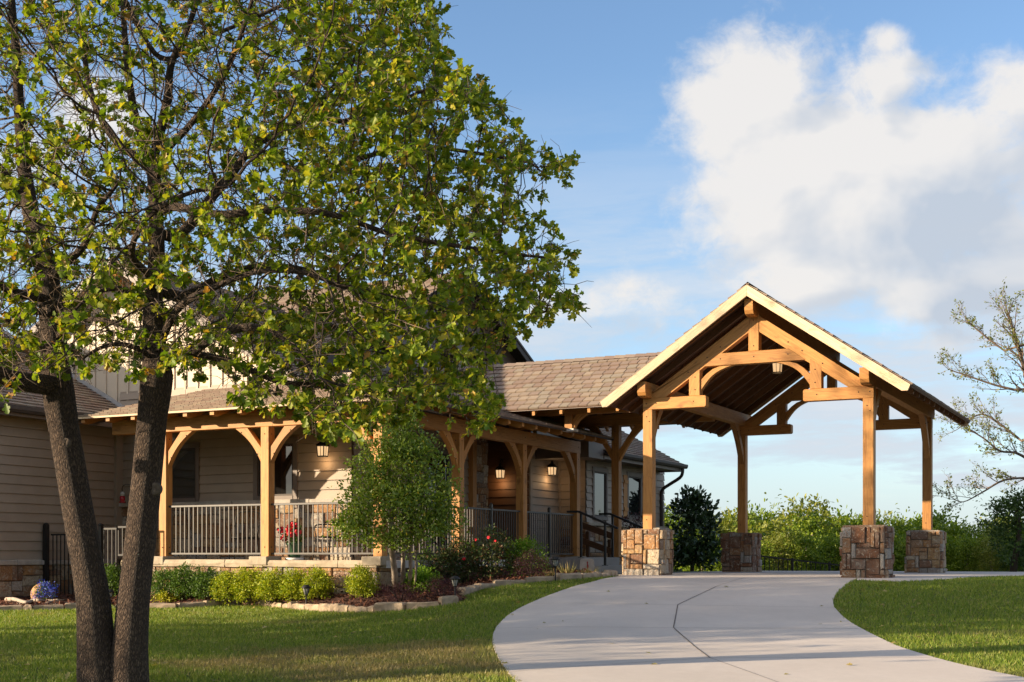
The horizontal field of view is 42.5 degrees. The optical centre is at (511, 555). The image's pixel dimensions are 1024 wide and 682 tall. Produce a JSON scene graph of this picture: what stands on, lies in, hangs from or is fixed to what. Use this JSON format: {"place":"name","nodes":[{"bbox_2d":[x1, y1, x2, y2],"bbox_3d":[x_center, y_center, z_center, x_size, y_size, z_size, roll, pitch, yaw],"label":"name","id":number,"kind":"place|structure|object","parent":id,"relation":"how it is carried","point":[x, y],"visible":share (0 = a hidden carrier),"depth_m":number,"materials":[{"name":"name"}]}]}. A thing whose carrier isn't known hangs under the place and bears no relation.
{"place":"outdoors","nodes":[
{"label":"outdoors","id":0,"kind":"place"},
{"bbox_2d":[0,571,1023,681],"bbox_3d":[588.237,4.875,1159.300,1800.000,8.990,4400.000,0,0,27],"label":"lawn","id":1,"kind":"structure","parent":0,"point":[527,603],"depth_m":15.77,"materials":[{"name":"plant"}]},
{"bbox_2d":[0,605,22,610],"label":"edging stone","id":2,"kind":"object","parent":1,"relation":"on","point":[14,607],"visible":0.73,"depth_m":22.08,"materials":[{"name":"stone"}]},
{"bbox_2d":[0,594,74,607],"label":"mulch bed","id":3,"kind":"object","parent":1,"relation":"on","point":[22,597],"visible":0.16,"depth_m":24.68,"materials":[{"name":"soil"}]},
{"bbox_2d":[4,597,32,603],"bbox_3d":[-8.782,0.795,23.401,0.183,0.096,1.288,0,0,-39],"label":"driftwood","id":4,"kind":"object","parent":3,"relation":"on","point":[18,600],"visible":0.95,"depth_m":23.18,"materials":[{"name":"wood"}]},
{"bbox_2d":[30,579,58,598],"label":"flowering plant","id":5,"kind":"object","parent":3,"relation":"on","point":[43,590],"visible":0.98,"depth_m":23.92,"materials":[{"name":"blue plant"}]},
{"bbox_2d":[33,604,63,610],"bbox_3d":[-7.838,0.908,22.277,0.485,0.161,0.162,0,0,-18],"label":"edging stone","id":6,"kind":"object","parent":1,"relation":"on","point":[50,607],"visible":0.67,"depth_m":22.22,"materials":[{"name":"stone"}]},
{"bbox_2d":[65,603,75,609],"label":"edging stone","id":7,"kind":"object","parent":1,"relation":"on","point":[72,606],"visible":0.47,"depth_m":22.33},
{"bbox_2d":[104,563,120,597],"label":"shrub","id":8,"kind":"object","parent":1,"relation":"on","point":[110,571],"visible":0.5,"depth_m":24.36,"materials":[{"name":"green plant"}]},
{"bbox_2d":[150,603,176,608],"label":"edging stone","id":9,"kind":"object","parent":1,"relation":"on","point":[163,605],"visible":0.5,"depth_m":22.58,"materials":[{"name":"stone"}]},
{"bbox_2d":[177,602,204,607],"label":"edging stone","id":10,"kind":"object","parent":1,"relation":"on","point":[190,604],"visible":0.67,"depth_m":22.75,"materials":[{"name":"stone"}]},
{"bbox_2d":[203,600,229,606],"bbox_3d":[-5.200,0.872,23.172,0.145,0.182,0.533,0,0,38],"label":"edging stone","id":11,"kind":"object","parent":1,"relation":"on","point":[211,603],"visible":0.47,"depth_m":23.05,"materials":[{"name":"stone"}]},
{"bbox_2d":[0,0,592,681],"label":"oak tree","id":12,"kind":"object","parent":1,"relation":"on","point":[110,648],"visible":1,"depth_m":11.20,"materials":[{"name":"green plant"}]},
{"bbox_2d":[292,603,304,609],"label":"edging stone","id":13,"kind":"object","parent":1,"relation":"on","point":[298,606],"visible":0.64,"depth_m":21.74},
{"bbox_2d":[0,564,602,606],"bbox_3d":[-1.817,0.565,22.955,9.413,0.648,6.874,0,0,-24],"label":"mulch bed","id":14,"kind":"object","parent":1,"relation":"on","point":[332,598],"visible":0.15,"depth_m":21.98,"materials":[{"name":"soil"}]},
{"bbox_2d":[151,564,175,597],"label":"boxwood","id":15,"kind":"object","parent":14,"relation":"on","point":[161,584],"visible":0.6,"depth_m":23.51,"materials":[{"name":"green plant"}]},
{"bbox_2d":[150,589,177,602],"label":"golden plant","id":16,"kind":"object","parent":14,"relation":"on","point":[162,597],"visible":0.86,"depth_m":23.34,"materials":[{"name":"plant"}]},
{"bbox_2d":[166,561,204,599],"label":"boxwood","id":17,"kind":"object","parent":14,"relation":"on","point":[180,574],"visible":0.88,"depth_m":23.32,"materials":[{"name":"green plant"}]},
{"bbox_2d":[186,565,222,601],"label":"boxwood","id":18,"kind":"object","parent":14,"relation":"on","point":[205,577],"visible":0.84,"depth_m":23.13,"materials":[{"name":"green plant"}]},
{"bbox_2d":[207,569,245,605],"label":"boxwood","id":19,"kind":"object","parent":14,"relation":"on","point":[223,579],"visible":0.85,"depth_m":22.89,"materials":[{"name":"green plant"}]},
{"bbox_2d":[226,565,267,605],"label":"boxwood","id":20,"kind":"object","parent":14,"relation":"on","point":[244,574],"visible":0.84,"depth_m":22.71,"materials":[{"name":"green plant"}]},
{"bbox_2d":[251,565,289,603],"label":"boxwood","id":21,"kind":"object","parent":14,"relation":"on","point":[265,591],"visible":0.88,"depth_m":22.47,"materials":[{"name":"green plant"}]},
{"bbox_2d":[272,566,309,602],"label":"boxwood","id":22,"kind":"object","parent":14,"relation":"on","point":[288,584],"visible":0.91,"depth_m":22.29,"materials":[{"name":"green plant"}]},
{"bbox_2d":[297,565,338,601],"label":"boxwood","id":23,"kind":"object","parent":14,"relation":"on","point":[321,588],"visible":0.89,"depth_m":22.09,"materials":[{"name":"green plant"}]},
{"bbox_2d":[341,563,380,597],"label":"boxwood","id":24,"kind":"object","parent":14,"relation":"on","point":[362,588],"visible":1,"depth_m":21.57,"materials":[{"name":"green plant"}]},
{"bbox_2d":[372,581,424,601],"bbox_3d":[-1.769,0.585,20.447,0.814,0.471,0.895,0,0,11],"label":"barberry","id":25,"kind":"object","parent":14,"relation":"on","point":[406,593],"visible":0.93,"depth_m":20.43,"materials":[{"name":"brown plant"}]},
{"bbox_2d":[322,401,480,591],"bbox_3d":[-1.744,-0.828,20.601,2.128,3.187,1.960,0,0,43],"label":"holly tree","id":26,"kind":"object","parent":14,"relation":"on","point":[407,491],"visible":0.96,"depth_m":20.49,"materials":[{"name":"green plant"}]},
{"bbox_2d":[401,562,442,593],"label":"plant","id":27,"kind":"object","parent":14,"relation":"on","point":[423,572],"visible":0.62,"depth_m":21.61,"materials":[{"name":"green plant"}]},
{"bbox_2d":[416,574,461,598],"bbox_3d":[-1.129,0.482,20.351,0.790,0.471,0.742,0,0,-8],"label":"barberry","id":28,"kind":"object","parent":14,"relation":"on","point":[434,587],"visible":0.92,"depth_m":20.28,"materials":[{"name":"brown plant"}]},
{"bbox_2d":[418,545,466,584],"bbox_3d":[-1.195,0.223,22.894,0.895,0.862,0.981,0,0,-5],"label":"rose bush","id":29,"kind":"object","parent":14,"relation":"on","point":[441,561],"visible":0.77,"depth_m":22.79,"materials":[{"name":"green plant"}]},
{"bbox_2d":[450,576,459,594],"bbox_3d":[-0.859,0.530,19.829,0.164,0.450,0.164,0,0,27],"label":"path light","id":30,"kind":"object","parent":14,"relation":"on","point":[454,580],"visible":0.96,"depth_m":19.79,"materials":[{"name":"metal"}]},
{"bbox_2d":[437,533,498,582],"bbox_3d":[-0.832,0.065,23.121,0.968,0.957,1.072,0,0,27],"label":"rose bush","id":31,"kind":"object","parent":14,"relation":"on","point":[462,546],"visible":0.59,"depth_m":23.05,"materials":[{"name":"green plant"}]},
{"bbox_2d":[460,523,523,580],"bbox_3d":[-0.353,-0.037,22.901,1.110,1.068,1.222,0,0,27],"label":"rose bush","id":32,"kind":"object","parent":14,"relation":"on","point":[495,543],"visible":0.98,"depth_m":22.76,"materials":[{"name":"green plant"}]},
{"bbox_2d":[496,535,551,575],"bbox_3d":[0.230,0.054,23.053,1.002,0.938,0.905,0,0,27],"label":"shrub","id":33,"kind":"object","parent":14,"relation":"on","point":[524,546],"visible":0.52,"depth_m":22.96,"materials":[{"name":"green plant"}]},
{"bbox_2d":[508,548,550,576],"bbox_3d":[0.317,0.133,22.131,0.820,0.606,0.748,0,0,-23],"label":"barberry","id":34,"kind":"object","parent":14,"relation":"on","point":[536,570],"visible":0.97,"depth_m":22.09,"materials":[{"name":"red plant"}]},
{"bbox_2d":[557,560,576,572],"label":"grass tuft","id":35,"kind":"object","parent":14,"relation":"on","point":[561,570],"visible":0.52,"depth_m":22.49,"materials":[{"name":"plant"}]},
{"bbox_2d":[301,585,310,603],"bbox_3d":[-3.375,0.716,21.594,0.164,0.476,0.164,0,0,27],"label":"path light","id":36,"kind":"object","parent":1,"relation":"on","point":[306,588],"visible":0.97,"depth_m":21.56,"materials":[{"name":"metal"}]},
{"bbox_2d":[304,604,318,610],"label":"edging stone","id":37,"kind":"object","parent":1,"relation":"on","point":[310,607],"visible":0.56,"depth_m":21.29,"materials":[{"name":"stone"}]},
{"bbox_2d":[318,603,329,611],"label":"edging stone","id":38,"kind":"object","parent":1,"relation":"on","point":[323,606],"visible":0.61,"depth_m":20.87,"materials":[{"name":"stone"}]},
{"bbox_2d":[330,603,345,611],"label":"edging stone","id":39,"kind":"object","parent":1,"relation":"on","point":[335,607],"visible":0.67,"depth_m":20.56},
{"bbox_2d":[0,258,687,597],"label":"house","id":40,"kind":"structure","parent":1,"relation":"on","point":[215,467],"depth_m":26.25,"materials":[{"name":"wood"}]},
{"bbox_2d":[43,523,125,594],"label":"iron gate","id":41,"kind":"structure","parent":40,"relation":"attached to","point":[101,531],"depth_m":25.06,"materials":[{"name":"metal"}]},
{"bbox_2d":[119,484,129,502],"bbox_3d":[-7.773,-1.264,26.817,0.463,0.387,0.145,0,0,-12],"label":"bird feeder","id":42,"kind":"object","parent":40,"relation":"attached to","point":[122,496],"visible":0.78,"depth_m":26.75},
{"bbox_2d":[172,442,199,501],"bbox_3d":[-6.639,-1.660,26.718,1.210,1.190,0.555,0,0,27],"label":"window","id":43,"kind":"structure","parent":40,"relation":"in","point":[185,467],"depth_m":26.92,"materials":[{"name":"clear glass"}]},
{"bbox_2d":[253,437,298,499],"bbox_3d":[-4.558,-1.660,25.393,1.090,1.220,0.075,0,0,27],"label":"window","id":44,"kind":"structure","parent":40,"relation":"in","point":[286,464],"depth_m":25.31,"materials":[{"name":"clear glass"}]},
{"bbox_2d":[316,435,329,456],"bbox_3d":[-3.534,-2.082,24.750,0.196,0.459,0.280,0,0,27],"label":"wall lantern","id":45,"kind":"object","parent":40,"relation":"attached to","point":[322,449],"depth_m":24.66,"materials":[{"name":"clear glass"}]},
{"bbox_2d":[425,448,450,550],"bbox_3d":[-1.540,-1.165,27.425,0.075,2.150,1.060,0,0,27],"label":"door","id":46,"kind":"structure","parent":40,"relation":"in","point":[445,452],"depth_m":27.53,"materials":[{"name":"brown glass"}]},
{"bbox_2d":[495,459,505,478],"bbox_3d":[-0.254,-2.002,30.374,0.196,0.459,0.280,0,0,27],"label":"wall lantern","id":47,"kind":"object","parent":40,"relation":"attached to","point":[500,471],"depth_m":30.29,"materials":[{"name":"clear glass"}]},
{"bbox_2d":[546,460,557,475],"bbox_3d":[0.901,-2.102,30.885,0.280,0.458,0.196,0,0,27],"label":"wall lantern","id":48,"kind":"object","parent":40,"relation":"attached to","point":[551,468],"depth_m":30.82,"materials":[{"name":"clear glass"}]},
{"bbox_2d":[403,352,714,556],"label":"covered walkway","id":49,"kind":"structure","parent":40,"relation":"attached to","point":[570,394],"depth_m":27.73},
{"bbox_2d":[592,466,608,520],"bbox_3d":[2.132,-1.500,32.010,0.075,1.280,0.960,0,0,27],"label":"window","id":50,"kind":"structure","parent":40,"relation":"in","point":[600,475],"depth_m":32.02,"materials":[{"name":"clear glass"}]},
{"bbox_2d":[627,472,642,519],"bbox_3d":[3.157,-1.530,34.029,0.075,1.220,1.070,0,0,27],"label":"window","id":51,"kind":"structure","parent":40,"relation":"in","point":[635,479],"depth_m":34.07,"materials":[{"name":"clear glass"}]},
{"bbox_2d":[78,379,613,605],"bbox_3d":[-2.880,-0.995,27.017,7.207,4.639,9.120,0,0,27],"label":"porch","id":52,"kind":"object","parent":1,"relation":"on","point":[192,407],"visible":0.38,"depth_m":24.11,"materials":[{"name":"wood"}]},
{"bbox_2d":[229,511,259,558],"bbox_3d":[-4.981,-0.379,24.697,0.584,0.930,0.608,0,0,-2],"label":"patio chair","id":53,"kind":"object","parent":52,"relation":"on","point":[235,537],"visible":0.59,"depth_m":24.90,"materials":[{"name":"metal"}]},
{"bbox_2d":[276,522,309,559],"bbox_3d":[-3.862,-0.257,23.429,0.484,0.682,0.583,0,0,27],"label":"flower pot","id":54,"kind":"object","parent":52,"relation":"on","point":[294,556],"visible":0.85,"depth_m":23.29,"materials":[{"name":"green plant"}]},
{"bbox_2d":[312,511,354,559],"bbox_3d":[-3.207,-0.380,23.798,0.607,0.931,0.585,0,0,-40],"label":"patio chair","id":55,"kind":"object","parent":52,"relation":"on","point":[329,540],"visible":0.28,"depth_m":23.81,"materials":[{"name":"metal"}]},
{"bbox_2d":[338,605,354,612],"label":"edging stone","id":56,"kind":"object","parent":1,"relation":"on","point":[343,608],"visible":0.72,"depth_m":20.35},
{"bbox_2d":[348,606,366,612],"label":"edging stone","id":57,"kind":"object","parent":1,"relation":"on","point":[357,609],"visible":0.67,"depth_m":20.07,"materials":[{"name":"stone"}]},
{"bbox_2d":[374,602,406,612],"bbox_3d":[-1.800,0.793,19.658,0.528,0.199,0.176,0,0,33],"label":"edging stone","id":58,"kind":"object","parent":1,"relation":"on","point":[386,606],"visible":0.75,"depth_m":19.60,"materials":[{"name":"stone"}]},
{"bbox_2d":[406,601,438,609],"bbox_3d":[-1.322,0.761,19.524,0.482,0.164,0.172,0,0,-4],"label":"edging stone","id":59,"kind":"object","parent":1,"relation":"on","point":[411,605],"visible":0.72,"depth_m":19.46,"materials":[{"name":"stone"}]},
{"bbox_2d":[405,544,442,569],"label":"shrub","id":60,"kind":"object","parent":1,"relation":"on","point":[426,551],"visible":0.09,"depth_m":23.57,"materials":[{"name":"green plant"}]},
{"bbox_2d":[438,595,458,604],"bbox_3d":[-0.945,0.693,19.588,0.264,0.202,0.176,0,0,-22],"label":"edging stone","id":61,"kind":"object","parent":1,"relation":"on","point":[443,600],"visible":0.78,"depth_m":19.52,"materials":[{"name":"stone"}]},
{"bbox_2d":[456,587,474,595],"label":"edging stone","id":62,"kind":"object","parent":1,"relation":"on","point":[466,590],"visible":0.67,"depth_m":20.49,"materials":[{"name":"stone"}]},
{"bbox_2d":[474,583,496,588],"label":"edging stone","id":63,"kind":"object","parent":1,"relation":"on","point":[485,585],"visible":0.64,"depth_m":21.24,"materials":[{"name":"stone"}]},
{"bbox_2d":[492,579,525,585],"bbox_3d":[-0.049,0.472,21.590,0.531,0.160,0.188,0,0,-18],"label":"edging stone","id":64,"kind":"object","parent":1,"relation":"on","point":[502,582],"visible":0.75,"depth_m":21.50,"materials":[{"name":"stone"}]},
{"bbox_2d":[524,576,556,582],"bbox_3d":[0.477,0.421,21.740,0.534,0.162,0.168,0,0,-14],"label":"edging stone","id":65,"kind":"object","parent":1,"relation":"on","point":[537,578],"visible":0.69,"depth_m":21.66,"materials":[{"name":"stone"}]},
{"bbox_2d":[550,557,559,580],"bbox_3d":[0.715,0.250,21.685,0.164,0.467,0.164,0,0,27],"label":"path light","id":66,"kind":"object","parent":1,"relation":"on","point":[555,560],"visible":0.98,"depth_m":21.66,"materials":[{"name":"metal"}]},
{"bbox_2d":[554,572,581,580],"bbox_3d":[0.935,0.376,21.960,0.482,0.187,0.178,0,0,-40],"label":"edging stone","id":67,"kind":"object","parent":1,"relation":"on","point":[562,576],"visible":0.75,"depth_m":21.85,"materials":[{"name":"stone"}]},
{"bbox_2d":[534,557,621,573],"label":"steps","id":68,"kind":"structure","parent":1,"relation":"on","point":[612,563],"depth_m":27.54,"materials":[{"name":"concrete"}]},
{"bbox_2d":[567,510,617,565],"bbox_3d":[1.662,-0.365,27.247,1.147,1.144,0.100,0,0,27],"label":"handrail","id":69,"kind":"object","parent":68,"relation":"on","point":[596,519],"visible":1,"depth_m":27.21,"materials":[{"name":"metal"}]},
{"bbox_2d":[582,522,622,557],"bbox_3d":[2.141,-0.198,30.463,1.393,1.235,0.110,0,0,27],"label":"ramp rail","id":70,"kind":"object","parent":68,"relation":"on","point":[588,542],"visible":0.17,"depth_m":30.52,"materials":[{"name":"metal"}]},
{"bbox_2d":[599,513,642,556],"bbox_3d":[2.432,-0.365,28.763,1.147,1.144,0.100,0,0,27],"label":"handrail","id":71,"kind":"object","parent":68,"relation":"on","point":[612,531],"visible":0.69,"depth_m":28.86,"materials":[{"name":"metal"}]},
{"bbox_2d":[579,559,593,570],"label":"painted slab","id":72,"kind":"structure","parent":1,"relation":"on","point":[584,564],"depth_m":26.04,"materials":[{"name":"grey paint"}]},
{"bbox_2d":[581,572,597,578],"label":"edging stone","id":73,"kind":"object","parent":1,"relation":"on","point":[590,575],"visible":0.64,"depth_m":22.25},
{"bbox_2d":[663,504,702,570],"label":"broadleaf tree","id":74,"kind":"object","parent":1,"relation":"on","point":[667,518],"visible":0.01,"depth_m":41.47,"materials":[{"name":"green plant"}]},
{"bbox_2d":[664,484,722,570],"bbox_3d":[4.953,-0.448,35.864,2.105,3.039,1.997,0,0,27],"label":"magnolia tree","id":75,"kind":"object","parent":1,"relation":"on","point":[692,551],"visible":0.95,"depth_m":35.79,"materials":[{"name":"green plant"}]},
{"bbox_2d":[677,536,720,570],"bbox_3d":[5.697,0.685,38.874,2.032,2.620,2.397,0,0,-13],"label":"broadleaf tree","id":76,"kind":"object","parent":1,"relation":"on","point":[696,568],"visible":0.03,"depth_m":38.93,"materials":[{"name":"green plant"}]},
{"bbox_2d":[704,548,721,570],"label":"broadleaf tree","id":77,"kind":"object","parent":1,"relation":"on","point":[719,565],"visible":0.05,"depth_m":38.45,"materials":[{"name":"green plant"}]},
{"bbox_2d":[707,507,763,568],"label":"shrub","id":78,"kind":"object","parent":1,"relation":"on","point":[725,524],"visible":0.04,"depth_m":46.93,"materials":[{"name":"green plant"}]},
{"bbox_2d":[716,508,774,568],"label":"shrub","id":79,"kind":"object","parent":1,"relation":"on","point":[749,522],"visible":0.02,"depth_m":49.87,"materials":[{"name":"green plant"}]},
{"bbox_2d":[717,498,785,570],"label":"shrub","id":80,"kind":"object","parent":1,"relation":"on","point":[752,512],"visible":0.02,"depth_m":51.70,"materials":[{"name":"green plant"}]},
{"bbox_2d":[760,541,780,570],"bbox_3d":[6.938,0.586,37.883,1.732,2.193,2.043,0,0,28],"label":"broadleaf tree","id":81,"kind":"object","parent":1,"relation":"on","point":[765,549],"visible":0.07,"depth_m":37.79,"materials":[{"name":"green plant"}]},
{"bbox_2d":[760,525,813,570],"bbox_3d":[7.813,0.482,38.521,2.638,2.753,2.068,0,0,39],"label":"shrub","id":82,"kind":"object","parent":1,"relation":"on","point":[778,545],"visible":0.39,"depth_m":38.24,"materials":[{"name":"green plant"}]},
{"bbox_2d":[737,489,847,570],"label":"broadleaf tree","id":83,"kind":"object","parent":1,"relation":"on","point":[779,523],"visible":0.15,"depth_m":45.13,"materials":[{"name":"green plant"}]},
{"bbox_2d":[761,555,839,570],"bbox_3d":[7.119,0.345,31.599,2.347,0.705,0.067,0,0,1],"label":"iron fence","id":84,"kind":"object","parent":1,"relation":"on","point":[829,564],"visible":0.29,"depth_m":31.59,"materials":[{"name":"metal"}]},
{"bbox_2d":[771,533,836,570],"bbox_3d":[8.489,0.498,38.126,1.853,2.396,2.185,0,0,3],"label":"shrub","id":85,"kind":"object","parent":1,"relation":"on","point":[814,555],"visible":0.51,"depth_m":37.80,"materials":[{"name":"green plant"}]},
{"bbox_2d":[772,506,839,565],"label":"shrub","id":86,"kind":"object","parent":1,"relation":"on","point":[812,528],"visible":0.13,"depth_m":41.78,"materials":[{"name":"green plant"}]},
{"bbox_2d":[809,529,841,570],"bbox_3d":[9.347,0.543,38.533,1.834,2.620,2.044,0,0,20],"label":"broadleaf tree","id":87,"kind":"object","parent":1,"relation":"on","point":[830,544],"visible":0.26,"depth_m":38.34,"materials":[{"name":"green plant"}]},
{"bbox_2d":[819,505,851,535],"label":"broadleaf tree","id":88,"kind":"object","parent":1,"relation":"on","point":[838,513],"visible":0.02,"depth_m":47.46,"materials":[{"name":"green plant"}]},
{"bbox_2d":[821,508,897,560],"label":"shrub","id":89,"kind":"object","parent":1,"relation":"on","point":[853,521],"visible":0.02,"depth_m":43.57,"materials":[{"name":"green plant"}]},
{"bbox_2d":[851,503,909,530],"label":"broadleaf tree","id":90,"kind":"object","parent":1,"relation":"on","point":[885,519],"visible":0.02,"depth_m":46.31,"materials":[{"name":"green plant"}]},
{"bbox_2d":[877,509,921,568],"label":"shrub","id":91,"kind":"object","parent":1,"relation":"on","point":[899,525],"visible":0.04,"depth_m":42.82,"materials":[{"name":"green plant"}]},
{"bbox_2d":[893,532,906,570],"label":"broadleaf tree","id":92,"kind":"object","parent":1,"relation":"on","point":[898,554],"visible":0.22,"depth_m":37.68,"materials":[{"name":"green plant"}]},
{"bbox_2d":[894,505,976,559],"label":"broadleaf tree","id":93,"kind":"object","parent":1,"relation":"on","point":[942,519],"visible":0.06,"depth_m":40.80,"materials":[{"name":"green plant"}]},
{"bbox_2d":[945,534,970,570],"bbox_3d":[12.214,0.400,37.607,1.903,2.297,2.244,0,0,-22],"label":"broadleaf tree","id":94,"kind":"object","parent":1,"relation":"on","point":[948,553],"visible":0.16,"depth_m":37.10,"materials":[{"name":"green plant"}]},
{"bbox_2d":[933,518,998,570],"bbox_3d":[13.452,0.452,39.133,3.213,3.156,2.724,0,0,-31],"label":"shrub","id":95,"kind":"object","parent":1,"relation":"on","point":[968,530],"visible":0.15,"depth_m":38.95,"materials":[{"name":"green plant"}]},
{"bbox_2d":[946,534,988,570],"bbox_3d":[12.801,0.365,37.024,1.452,2.050,1.618,0,0,-20],"label":"broadleaf tree","id":96,"kind":"object","parent":1,"relation":"on","point":[965,559],"visible":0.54,"depth_m":36.84,"materials":[{"name":"green plant"}]},
{"bbox_2d":[933,281,1023,512],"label":"budding tree","id":97,"kind":"object","parent":1,"relation":"on","point":[1017,346],"visible":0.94,"depth_m":32.88,"materials":[{"name":"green plant"}]},
{"bbox_2d":[961,534,1010,570],"bbox_3d":[13.336,0.320,36.486,1.751,1.822,1.372,0,0,39],"label":"broadleaf tree","id":98,"kind":"object","parent":1,"relation":"on","point":[991,564],"visible":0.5,"depth_m":36.43,"materials":[{"name":"green plant"}]},
{"bbox_2d":[971,514,1013,563],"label":"broadleaf tree","id":99,"kind":"object","parent":1,"relation":"on","point":[990,531],"visible":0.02,"depth_m":41.82,"materials":[{"name":"green plant"}]},
{"bbox_2d":[972,485,1023,571],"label":"evergreen tree","id":100,"kind":"object","parent":1,"relation":"on","point":[1016,511],"visible":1,"depth_m":30.41,"materials":[{"name":"green plant"}]},
{"bbox_2d":[974,509,1023,542],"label":"broadleaf tree","id":101,"kind":"object","parent":1,"relation":"on","point":[992,520],"visible":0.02,"depth_m":46.40,"materials":[{"name":"green plant"}]},
{"bbox_2d":[994,539,1023,570],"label":"broadleaf tree","id":102,"kind":"object","parent":1,"relation":"on","point":[1006,564],"visible":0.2,"depth_m":35.99,"materials":[{"name":"plant"}]},
{"bbox_2d":[0,0,1023,529],"label":"sky","id":103,"kind":"structure","parent":0,"point":[857,164],"materials":[{"name":"blue"}]},
{"bbox_2d":[607,511,642,562],"bbox_3d":[2.867,-0.365,31.710,1.424,1.570,1.253,0,0,-34],"label":"plum shrub","id":104,"kind":"object","parent":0,"point":[634,521],"visible":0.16,"depth_m":31.74,"materials":[{"name":"green plant"}]},
{"bbox_2d":[492,571,1023,681],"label":"driveway","id":105,"kind":"structure","parent":0,"point":[753,626],"depth_m":15.41,"materials":[{"name":"concrete"}]},
{"bbox_2d":[507,578,785,681],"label":"driveway line","id":106,"kind":"object","parent":105,"relation":"on","point":[679,632],"visible":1,"depth_m":15.90,"materials":[{"name":"concrete"}]},
{"bbox_2d":[599,282,970,577],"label":"portico","id":107,"kind":"structure","parent":105,"relation":"on","point":[716,364],"depth_m":24.34,"materials":[{"name":"wood"}]},
{"bbox_2d":[772,343,782,373],"bbox_3d":[5.022,-3.891,24.925,0.196,0.878,0.196,0,0,27],"label":"pendant lantern","id":108,"kind":"object","parent":107,"relation":"hanging from","point":[776,368],"visible":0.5,"depth_m":24.87,"materials":[{"name":"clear glass"}]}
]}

